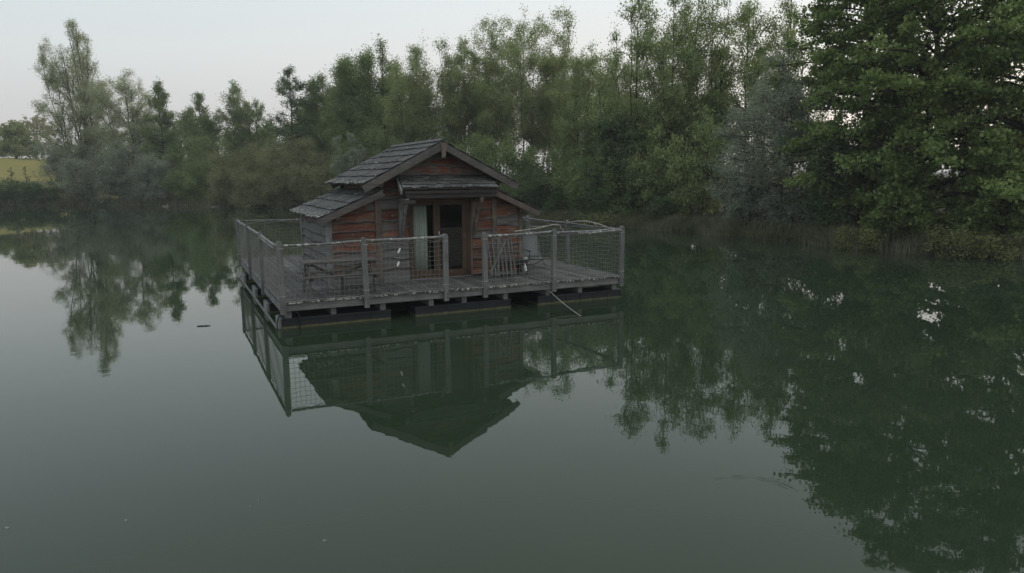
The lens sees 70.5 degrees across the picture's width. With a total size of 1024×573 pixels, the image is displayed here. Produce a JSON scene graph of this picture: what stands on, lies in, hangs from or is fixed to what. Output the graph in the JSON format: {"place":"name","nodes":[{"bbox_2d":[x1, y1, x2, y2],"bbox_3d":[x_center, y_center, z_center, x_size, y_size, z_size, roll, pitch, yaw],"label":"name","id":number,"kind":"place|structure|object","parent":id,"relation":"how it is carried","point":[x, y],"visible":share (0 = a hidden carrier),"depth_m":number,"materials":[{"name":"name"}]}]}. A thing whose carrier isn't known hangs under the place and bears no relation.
{"place":"outdoors","nodes":[
{"label":"outdoors","id":0,"kind":"place"},
{"bbox_2d":[0,158,118,201],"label":"meadow","id":1,"kind":"structure","parent":0,"point":[16,165],"depth_m":114.39,"materials":[{"name":"green plant"}]},
{"bbox_2d":[0,120,40,158],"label":"oak tree","id":2,"kind":"object","parent":1,"relation":"on","point":[16,137],"visible":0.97,"depth_m":131.12,"materials":[{"name":"green plant"}]},
{"bbox_2d":[1,114,58,158],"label":"ash tree","id":3,"kind":"object","parent":1,"relation":"on","point":[35,124],"visible":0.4,"depth_m":149.17,"materials":[{"name":"green plant"}]},
{"bbox_2d":[13,181,63,201],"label":"bramble bush","id":4,"kind":"object","parent":1,"relation":"on","point":[28,193],"visible":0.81,"depth_m":82.52,"materials":[{"name":"green plant"}]},
{"bbox_2d":[18,130,103,197],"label":"shrub","id":5,"kind":"object","parent":1,"relation":"on","point":[76,152],"visible":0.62,"depth_m":85.09,"materials":[{"name":"green plant"}]},
{"bbox_2d":[27,19,126,194],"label":"willow tree","id":6,"kind":"object","parent":1,"relation":"on","point":[78,88],"visible":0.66,"depth_m":87.02,"materials":[{"name":"green plant"}]},
{"bbox_2d":[0,206,1023,572],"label":"water","id":7,"kind":"structure","parent":0,"point":[682,404],"depth_m":9.42,"materials":[{"name":"green liquid"}]},
{"bbox_2d":[239,255,621,328],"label":"floating deck","id":8,"kind":"structure","parent":7,"relation":"on","point":[461,289],"depth_m":16.70,"materials":[{"name":"grey wood"}]},
{"bbox_2d":[235,218,278,299],"bbox_3d":[-6.622,-0.772,18.586,0.155,1.500,8.899,-5,10,-25],"label":"railing","id":9,"kind":"object","parent":8,"relation":"on","point":[262,240],"visible":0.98,"depth_m":17.95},
{"bbox_2d":[239,219,300,257],"bbox_3d":[-4.794,-1.671,24.296,8.132,1.501,0.178,-5,10,-25],"label":"railing","id":10,"kind":"object","parent":8,"relation":"on","point":[283,220],"visible":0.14,"depth_m":22.98,"materials":[{"name":"wood"}]},
{"bbox_2d":[297,257,382,296],"bbox_3d":[-3.762,-0.218,15.787,1.625,0.725,1.115,-5,10,-25],"label":"picnic table","id":11,"kind":"object","parent":8,"relation":"on","point":[313,263],"visible":0.71,"depth_m":15.60,"materials":[{"name":"grey wood"}]},
{"bbox_2d":[344,276,362,285],"bbox_3d":[-3.664,-0.141,16.868,0.488,0.195,0.244,-5,10,-25],"label":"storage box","id":12,"kind":"object","parent":8,"relation":"on","point":[348,281],"visible":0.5,"depth_m":16.75,"materials":[{"name":"grey"}]},
{"bbox_2d":[276,233,448,314],"bbox_3d":[-3.056,-0.294,15.296,3.654,1.501,0.127,-5,10,-25],"label":"railing","id":13,"kind":"object","parent":8,"relation":"on","point":[280,258],"visible":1,"depth_m":15.22,"materials":[{"name":"wood"}]},
{"bbox_2d":[289,138,539,285],"bbox_3d":[-2.636,-2.089,19.037,5.676,3.386,4.654,-5,10,-25],"label":"wooden cabin","id":14,"kind":"object","parent":8,"relation":"on","point":[460,196],"visible":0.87,"depth_m":17.52,"materials":[{"name":"brown wood"}]},
{"bbox_2d":[413,205,427,269],"bbox_3d":[-2.179,-1.207,17.801,0.675,1.873,0.092,-5,10,-25],"label":"curtain","id":15,"kind":"object","parent":14,"relation":"hanging from","point":[419,221],"visible":0.6,"depth_m":17.76,"materials":[{"name":"fabric"}]},
{"bbox_2d":[408,197,472,279],"bbox_3d":[-1.748,-1.196,17.829,1.625,1.975,0.200,-5,10,-25],"label":"door","id":16,"kind":"structure","parent":14,"relation":"in","point":[466,212],"depth_m":17.86,"materials":[{"name":"brown wood"}]},
{"bbox_2d":[428,244,461,268],"bbox_3d":[-1.490,-0.943,20.436,1.375,0.631,2.375,-5,10,-25],"label":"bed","id":17,"kind":"object","parent":14,"relation":"in","point":[455,255],"visible":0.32,"depth_m":19.55,"materials":[{"name":"grey fabric"}]},
{"bbox_2d":[488,237,516,276],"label":"gate panel","id":18,"kind":"structure","parent":8,"relation":"on","point":[507,272],"depth_m":18.04,"materials":[{"name":"grey wood"}]},
{"bbox_2d":[501,258,528,275],"bbox_3d":[0.070,-0.504,18.500,0.597,0.377,0.462,-5,10,-25],"label":"side table","id":19,"kind":"object","parent":8,"relation":"on","point":[518,263],"visible":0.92,"depth_m":18.36,"materials":[{"name":"grey wood"}]},
{"bbox_2d":[522,231,548,267],"bbox_3d":[0.568,-1.022,19.979,0.581,0.942,0.826,-5,10,-25],"label":"folding chair","id":20,"kind":"object","parent":8,"relation":"on","point":[535,246],"visible":0.52,"depth_m":20.16,"materials":[{"name":"grey fabric"}]},
{"bbox_2d":[482,226,624,297],"bbox_3d":[1.053,-0.624,17.206,3.842,1.501,0.127,-5,10,-25],"label":"railing","id":21,"kind":"object","parent":8,"relation":"on","point":[554,248],"visible":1,"depth_m":17.13,"materials":[{"name":"wood"}]},
{"bbox_2d":[514,224,563,231],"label":"bent branch","id":22,"kind":"object","parent":21,"relation":"attached to","point":[539,227],"visible":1,"depth_m":17.03,"materials":[{"name":"grey wood"}]},
{"bbox_2d":[522,216,618,274],"bbox_3d":[0.831,-1.367,22.029,0.154,1.500,8.940,-5,10,-25],"label":"railing","id":23,"kind":"object","parent":8,"relation":"on","point":[528,219],"visible":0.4,"depth_m":20.35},
{"bbox_2d":[566,221,607,227],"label":"bent branch","id":24,"kind":"object","parent":23,"relation":"attached to","point":[586,221],"visible":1,"depth_m":19.21,"materials":[{"name":"grey wood"}]},
{"bbox_2d":[0,172,1023,259],"bbox_3d":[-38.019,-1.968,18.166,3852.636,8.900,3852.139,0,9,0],"label":"ground","id":25,"kind":"structure","parent":0,"point":[722,213],"depth_m":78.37,"materials":[{"name":"green plant"}]},
{"bbox_2d":[0,178,38,201],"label":"bramble bush","id":26,"kind":"object","parent":25,"relation":"on","point":[16,196],"visible":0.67,"depth_m":83.61,"materials":[{"name":"green plant"}]},
{"bbox_2d":[55,148,137,205],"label":"shrub","id":27,"kind":"object","parent":25,"relation":"on","point":[89,184],"visible":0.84,"depth_m":80.62,"materials":[{"name":"green plant"}]},
{"bbox_2d":[77,68,175,196],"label":"willow tree","id":28,"kind":"object","parent":25,"relation":"on","point":[116,115],"visible":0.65,"depth_m":84.62,"materials":[{"name":"green plant"}]},
{"bbox_2d":[93,136,159,200],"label":"shrub","id":29,"kind":"object","parent":25,"relation":"on","point":[126,192],"visible":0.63,"depth_m":81.24,"materials":[{"name":"green plant"}]},
{"bbox_2d":[123,113,170,166],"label":"leafy tree","id":30,"kind":"object","parent":25,"relation":"on","point":[139,140],"visible":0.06,"depth_m":111.11,"materials":[{"name":"green plant"}]},
{"bbox_2d":[124,151,175,203],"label":"shrub","id":31,"kind":"object","parent":25,"relation":"on","point":[151,192],"visible":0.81,"depth_m":79.30,"materials":[{"name":"green plant"}]},
{"bbox_2d":[135,77,185,198],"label":"alder tree","id":32,"kind":"object","parent":25,"relation":"on","point":[158,102],"visible":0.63,"depth_m":82.57,"materials":[{"name":"green plant"}]},
{"bbox_2d":[158,119,190,170],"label":"leafy tree","id":33,"kind":"object","parent":25,"relation":"on","point":[180,132],"visible":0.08,"depth_m":114.83,"materials":[{"name":"green plant"}]},
{"bbox_2d":[141,129,221,198],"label":"shrub","id":34,"kind":"object","parent":25,"relation":"on","point":[169,155],"visible":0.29,"depth_m":82.42,"materials":[{"name":"green plant"}]},
{"bbox_2d":[158,162,213,201],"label":"shrub","id":35,"kind":"object","parent":25,"relation":"on","point":[184,187],"visible":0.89,"depth_m":78.29,"materials":[{"name":"green plant"}]},
{"bbox_2d":[171,90,227,164],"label":"ash tree","id":36,"kind":"object","parent":25,"relation":"on","point":[187,116],"visible":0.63,"depth_m":89.40,"materials":[{"name":"green plant"}]},
{"bbox_2d":[175,129,242,196],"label":"shrub","id":37,"kind":"object","parent":25,"relation":"on","point":[193,160],"visible":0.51,"depth_m":80.09,"materials":[{"name":"green plant"}]},
{"bbox_2d":[200,165,259,206],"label":"shrub","id":38,"kind":"object","parent":25,"relation":"on","point":[222,199],"visible":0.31,"depth_m":73.67,"materials":[{"name":"green plant"}]},
{"bbox_2d":[198,79,264,166],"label":"ash tree","id":39,"kind":"object","parent":25,"relation":"on","point":[232,103],"visible":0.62,"depth_m":89.57,"materials":[{"name":"green plant"}]},
{"bbox_2d":[210,122,252,170],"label":"leafy tree","id":40,"kind":"object","parent":25,"relation":"on","point":[226,145],"visible":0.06,"depth_m":113.30,"materials":[{"name":"green plant"}]},
{"bbox_2d":[202,139,283,203],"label":"shrub","id":41,"kind":"object","parent":25,"relation":"on","point":[250,162],"visible":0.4,"depth_m":72.44,"materials":[{"name":"green plant"}]},
{"bbox_2d":[228,96,273,164],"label":"ash tree","id":42,"kind":"object","parent":25,"relation":"on","point":[249,136],"visible":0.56,"depth_m":89.61,"materials":[{"name":"green plant"}]},
{"bbox_2d":[240,120,280,177],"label":"leafy tree","id":43,"kind":"object","parent":25,"relation":"on","point":[271,138],"visible":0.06,"depth_m":108.70,"materials":[{"name":"green plant"}]},
{"bbox_2d":[225,164,302,209],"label":"shrub","id":44,"kind":"object","parent":25,"relation":"on","point":[247,196],"visible":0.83,"depth_m":69.63,"materials":[{"name":"green plant"}]},
{"bbox_2d":[254,64,323,175],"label":"alder tree","id":45,"kind":"object","parent":25,"relation":"on","point":[296,87],"visible":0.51,"depth_m":77.57,"materials":[{"name":"green plant"}]},
{"bbox_2d":[249,132,342,208],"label":"shrub","id":46,"kind":"object","parent":25,"relation":"on","point":[287,155],"visible":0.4,"depth_m":71.35,"materials":[{"name":"green plant"}]},
{"bbox_2d":[278,98,324,169],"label":"leafy tree","id":47,"kind":"object","parent":25,"relation":"on","point":[284,127],"visible":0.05,"depth_m":85.87,"materials":[{"name":"green plant"}]},
{"bbox_2d":[283,156,337,204],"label":"shrub","id":48,"kind":"object","parent":25,"relation":"on","point":[316,186],"visible":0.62,"depth_m":67.72,"materials":[{"name":"green plant"}]},
{"bbox_2d":[296,68,332,176],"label":"leafy tree","id":49,"kind":"object","parent":25,"relation":"on","point":[312,88],"visible":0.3,"depth_m":79.39,"materials":[{"name":"green plant"}]},
{"bbox_2d":[307,84,341,180],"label":"leafy tree","id":50,"kind":"object","parent":25,"relation":"on","point":[323,144],"visible":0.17,"depth_m":78.39,"materials":[{"name":"green plant"}]},
{"bbox_2d":[317,48,378,183],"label":"leafy tree","id":51,"kind":"object","parent":25,"relation":"on","point":[340,74],"visible":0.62,"depth_m":68.89,"materials":[{"name":"green plant"}]},
{"bbox_2d":[327,132,368,189],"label":"shrub","id":52,"kind":"object","parent":25,"relation":"on","point":[349,153],"visible":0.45,"depth_m":63.72,"materials":[{"name":"green plant"}]},
{"bbox_2d":[326,73,380,162],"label":"leafy tree","id":53,"kind":"object","parent":25,"relation":"on","point":[356,122],"visible":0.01,"depth_m":76.68,"materials":[{"name":"green plant"}]},
{"bbox_2d":[328,120,393,178],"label":"shrub","id":54,"kind":"object","parent":25,"relation":"on","point":[382,142],"visible":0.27,"depth_m":65.40,"materials":[{"name":"green plant"}]},
{"bbox_2d":[331,33,410,157],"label":"leafy tree","id":55,"kind":"object","parent":25,"relation":"on","point":[365,61],"visible":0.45,"depth_m":68.13,"materials":[{"name":"green plant"}]},
{"bbox_2d":[373,51,410,151],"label":"leafy tree","id":56,"kind":"object","parent":25,"relation":"on","point":[379,123],"visible":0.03,"depth_m":71.58,"materials":[{"name":"green plant"}]},
{"bbox_2d":[379,41,449,145],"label":"poplar tree","id":57,"kind":"object","parent":25,"relation":"on","point":[397,84],"visible":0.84,"depth_m":61.63,"materials":[{"name":"green plant"}]},
{"bbox_2d":[399,32,474,146],"bbox_3d":[-6.353,-14.645,63.270,6.549,15.401,6.829,0,9,0],"label":"poplar tree","id":58,"kind":"object","parent":25,"relation":"on","point":[454,113],"visible":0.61,"depth_m":62.03,"materials":[{"name":"green plant"}]},
{"bbox_2d":[414,127,481,155],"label":"shrub","id":59,"kind":"object","parent":25,"relation":"on","point":[446,139],"visible":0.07,"depth_m":60.77,"materials":[{"name":"green plant"}]},
{"bbox_2d":[440,33,483,154],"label":"poplar tree","id":60,"kind":"object","parent":25,"relation":"on","point":[465,90],"visible":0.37,"depth_m":63.25,"materials":[{"name":"green plant"}]},
{"bbox_2d":[451,128,503,164],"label":"shrub","id":61,"kind":"object","parent":25,"relation":"on","point":[472,144],"visible":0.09,"depth_m":56.69,"materials":[{"name":"green plant"}]},
{"bbox_2d":[466,52,520,191],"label":"poplar tree","id":62,"kind":"object","parent":25,"relation":"on","point":[496,107],"visible":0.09,"depth_m":65.22,"materials":[{"name":"green plant"}]},
{"bbox_2d":[487,164,522,198],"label":"shrub","id":63,"kind":"object","parent":25,"relation":"on","point":[506,188],"visible":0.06,"depth_m":49.21,"materials":[{"name":"green plant"}]},
{"bbox_2d":[474,133,548,201],"bbox_3d":[0.158,-8.212,52.879,5.897,6.002,5.589,0,9,0],"label":"shrub","id":64,"kind":"object","parent":25,"relation":"on","point":[513,163],"visible":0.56,"depth_m":52.31,"materials":[{"name":"green plant"}]},
{"bbox_2d":[452,0,579,175],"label":"poplar tree","id":65,"kind":"object","parent":25,"relation":"on","point":[511,53],"visible":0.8,"depth_m":60.59,"materials":[{"name":"green plant"}]},
{"bbox_2d":[502,163,562,209],"bbox_3d":[1.433,-6.748,50.906,5.488,3.778,4.744,2,9,18],"label":"bush","id":66,"kind":"object","parent":25,"relation":"on","point":[537,187],"visible":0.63,"depth_m":49.55,"materials":[{"name":"green plant"}]},
{"bbox_2d":[516,53,572,173],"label":"poplar tree","id":67,"kind":"object","parent":25,"relation":"on","point":[528,139],"visible":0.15,"depth_m":65.41,"materials":[{"name":"green plant"}]},
{"bbox_2d":[519,139,581,205],"bbox_3d":[2.705,-8.181,54.386,5.832,5.981,5.781,0,9,0],"label":"shrub","id":68,"kind":"object","parent":25,"relation":"on","point":[556,158],"visible":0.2,"depth_m":53.43,"materials":[{"name":"green plant"}]},
{"bbox_2d":[531,30,599,163],"bbox_3d":[4.863,-14.244,60.907,6.350,14.827,6.897,-4,10,-24],"label":"poplar tree","id":69,"kind":"object","parent":25,"relation":"on","point":[554,79],"visible":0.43,"depth_m":59.92,"materials":[{"name":"green plant"}]},
{"bbox_2d":[544,140,602,209],"bbox_3d":[4.446,-7.175,49.376,4.315,5.490,5.626,-8,11,-38],"label":"shrub","id":70,"kind":"object","parent":25,"relation":"on","point":[559,180],"visible":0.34,"depth_m":48.77,"materials":[{"name":"green plant"}]},
{"bbox_2d":[543,39,622,172],"bbox_3d":[5.788,-12.428,55.708,5.846,12.951,6.487,-7,11,-37],"label":"robinia tree","id":71,"kind":"object","parent":25,"relation":"on","point":[552,95],"visible":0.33,"depth_m":55.03,"materials":[{"name":"green plant"}]},
{"bbox_2d":[561,165,614,211],"bbox_3d":[5.521,-6.111,46.993,5.121,4.171,4.560,8,12,44],"label":"shrub","id":72,"kind":"object","parent":25,"relation":"on","point":[576,187],"visible":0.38,"depth_m":46.48,"materials":[{"name":"green plant"}]},
{"bbox_2d":[546,70,634,164],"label":"robinia tree","id":73,"kind":"object","parent":25,"relation":"on","point":[565,125],"visible":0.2,"depth_m":53.49,"materials":[{"name":"green plant"}]},
{"bbox_2d":[574,208,635,226],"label":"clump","id":74,"kind":"object","parent":25,"relation":"on","point":[599,221],"visible":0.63,"depth_m":42.53,"materials":[{"name":"green plant"}]},
{"bbox_2d":[572,22,649,167],"bbox_3d":[7.469,-12.463,53.422,5.662,13.703,5.614,-6,10,-31],"label":"robinia tree","id":75,"kind":"object","parent":25,"relation":"on","point":[617,56],"visible":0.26,"depth_m":52.70,"materials":[{"name":"green plant"}]},
{"bbox_2d":[575,110,652,212],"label":"alder tree","id":76,"kind":"object","parent":25,"relation":"on","point":[607,132],"visible":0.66,"depth_m":43.53,"materials":[{"name":"green plant"}]},
{"bbox_2d":[599,210,647,227],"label":"reed clump","id":77,"kind":"object","parent":25,"relation":"on","point":[627,216],"visible":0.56,"depth_m":42.16,"materials":[{"name":"plant"}]},
{"bbox_2d":[594,152,670,217],"bbox_3d":[7.356,-5.758,43.955,4.829,4.895,4.839,-4,9,-20],"label":"shrub","id":78,"kind":"object","parent":25,"relation":"on","point":[610,186],"visible":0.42,"depth_m":42.93,"materials":[{"name":"green plant"}]},
{"bbox_2d":[583,0,682,205],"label":"robinia tree","id":79,"kind":"object","parent":25,"relation":"on","point":[632,76],"visible":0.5,"depth_m":43.88,"materials":[{"name":"green plant"}]},
{"bbox_2d":[624,122,689,215],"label":"robinia tree","id":80,"kind":"object","parent":25,"relation":"on","point":[654,173],"visible":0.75,"depth_m":41.54,"materials":[{"name":"green plant"}]},
{"bbox_2d":[632,211,686,231],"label":"reed clump","id":81,"kind":"object","parent":25,"relation":"on","point":[658,226],"visible":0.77,"depth_m":39.34,"materials":[{"name":"plant"}]},
{"bbox_2d":[643,86,692,203],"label":"leafy tree","id":82,"kind":"object","parent":25,"relation":"on","point":[674,135],"visible":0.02,"depth_m":45.36,"materials":[{"name":"green plant"}]},
{"bbox_2d":[619,0,718,212],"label":"robinia tree","id":83,"kind":"object","parent":25,"relation":"on","point":[690,84],"visible":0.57,"depth_m":43.56,"materials":[{"name":"green plant"}]},
{"bbox_2d":[653,20,736,187],"bbox_3d":[12.213,-12.040,51.253,6.969,13.295,7.028,0,9,0],"label":"robinia tree","id":84,"kind":"object","parent":25,"relation":"on","point":[681,62],"visible":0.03,"depth_m":49.91,"materials":[{"name":"green plant"}]},
{"bbox_2d":[661,97,730,216],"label":"robinia tree","id":85,"kind":"object","parent":25,"relation":"on","point":[700,171],"visible":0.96,"depth_m":39.44,"materials":[{"name":"green plant"}]},
{"bbox_2d":[668,0,745,211],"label":"robinia tree","id":86,"kind":"object","parent":25,"relation":"on","point":[679,56],"visible":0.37,"depth_m":44.03,"materials":[{"name":"green plant"}]},
{"bbox_2d":[682,84,751,213],"bbox_3d":[12.416,-8.383,44.491,4.277,8.426,4.141,0,9,0],"label":"leafy tree","id":87,"kind":"object","parent":25,"relation":"on","point":[712,105],"visible":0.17,"depth_m":43.43,"materials":[{"name":"green plant"}]},
{"bbox_2d":[697,216,740,235],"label":"reed clump","id":88,"kind":"object","parent":25,"relation":"on","point":[715,226],"visible":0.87,"depth_m":35.98,"materials":[{"name":"plant"}]},
{"bbox_2d":[689,0,806,210],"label":"robinia tree","id":89,"kind":"object","parent":25,"relation":"on","point":[745,18],"visible":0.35,"depth_m":42.65,"materials":[{"name":"green plant"}]},
{"bbox_2d":[710,178,797,224],"bbox_3d":[12.269,-4.072,36.608,3.988,3.193,4.566,-9,12,-42],"label":"shrub","id":90,"kind":"object","parent":25,"relation":"on","point":[741,213],"visible":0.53,"depth_m":35.80,"materials":[{"name":"green plant"}]},
{"bbox_2d":[702,33,845,224],"bbox_3d":[13.015,-7.303,35.579,7.077,10.160,8.143,0,9,0],"label":"silver poplar tree","id":91,"kind":"object","parent":25,"relation":"on","point":[760,176],"visible":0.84,"depth_m":34.87,"materials":[{"name":"grey plant"}]},
{"bbox_2d":[733,0,830,192],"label":"robinia tree","id":92,"kind":"object","parent":25,"relation":"on","point":[787,32],"visible":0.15,"depth_m":40.64,"materials":[{"name":"green plant"}]},
{"bbox_2d":[795,220,859,247],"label":"reed clump","id":93,"kind":"object","parent":25,"relation":"on","point":[835,233],"visible":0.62,"depth_m":30.50,"materials":[{"name":"green plant"}]},
{"bbox_2d":[798,128,859,231],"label":"maple tree","id":94,"kind":"object","parent":25,"relation":"on","point":[820,167],"visible":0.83,"depth_m":31.57,"materials":[{"name":"green plant"}]},
{"bbox_2d":[812,210,864,225],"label":"bramble bush","id":95,"kind":"object","parent":25,"relation":"on","point":[853,218],"visible":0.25,"depth_m":33.76,"materials":[{"name":"green plant"}]},
{"bbox_2d":[830,223,887,250],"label":"ivy clump","id":96,"kind":"object","parent":25,"relation":"on","point":[869,232],"visible":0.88,"depth_m":28.91,"materials":[{"name":"green plant"}]},
{"bbox_2d":[838,225,903,250],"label":"reed clump","id":97,"kind":"object","parent":25,"relation":"on","point":[880,245],"visible":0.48,"depth_m":28.98,"materials":[{"name":"green plant"}]},
{"bbox_2d":[759,0,985,226],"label":"maple tree","id":98,"kind":"object","parent":25,"relation":"on","point":[828,35],"visible":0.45,"depth_m":32.26,"materials":[{"name":"green plant"}]},
{"bbox_2d":[773,0,1023,207],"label":"maple tree","id":99,"kind":"object","parent":25,"relation":"on","point":[993,62],"visible":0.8,"depth_m":28.17,"materials":[{"name":"green plant"}]},
{"bbox_2d":[851,148,953,237],"bbox_3d":[15.917,-3.572,29.191,3.841,4.053,4.105,0,9,0],"label":"maple tree","id":100,"kind":"object","parent":25,"relation":"on","point":[892,202],"visible":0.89,"depth_m":28.30,"materials":[{"name":"green plant"}]},
{"bbox_2d":[881,228,950,253],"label":"reed clump","id":101,"kind":"object","parent":25,"relation":"on","point":[915,244],"visible":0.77,"depth_m":27.65,"materials":[{"name":"green plant"}]},
{"bbox_2d":[881,0,1023,233],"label":"maple tree","id":102,"kind":"object","parent":25,"relation":"on","point":[999,135],"visible":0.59,"depth_m":27.09,"materials":[{"name":"green plant"}]},
{"bbox_2d":[923,221,1001,259],"bbox_3d":[16.155,-1.553,26.181,2.193,1.623,2.400,-9,12,-43],"label":"ivy clump","id":103,"kind":"object","parent":25,"relation":"on","point":[953,240],"visible":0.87,"depth_m":25.94,"materials":[{"name":"green plant"}]},
{"bbox_2d":[936,142,1023,240],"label":"maple tree","id":104,"kind":"object","parent":25,"relation":"on","point":[986,213],"visible":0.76,"depth_m":26.45,"materials":[{"name":"green plant"}]},
{"bbox_2d":[950,6,1023,147],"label":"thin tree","id":105,"kind":"object","parent":25,"relation":"on","point":[1015,74],"visible":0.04,"depth_m":34.56,"materials":[{"name":"green plant"}]},
{"bbox_2d":[956,233,1022,261],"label":"ivy clump","id":106,"kind":"object","parent":25,"relation":"on","point":[998,251],"visible":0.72,"depth_m":25.29,"materials":[{"name":"green plant"}]},
{"bbox_2d":[0,0,1023,173],"label":"sky","id":107,"kind":"structure","parent":0,"point":[191,46],"materials":[{"name":"white"}]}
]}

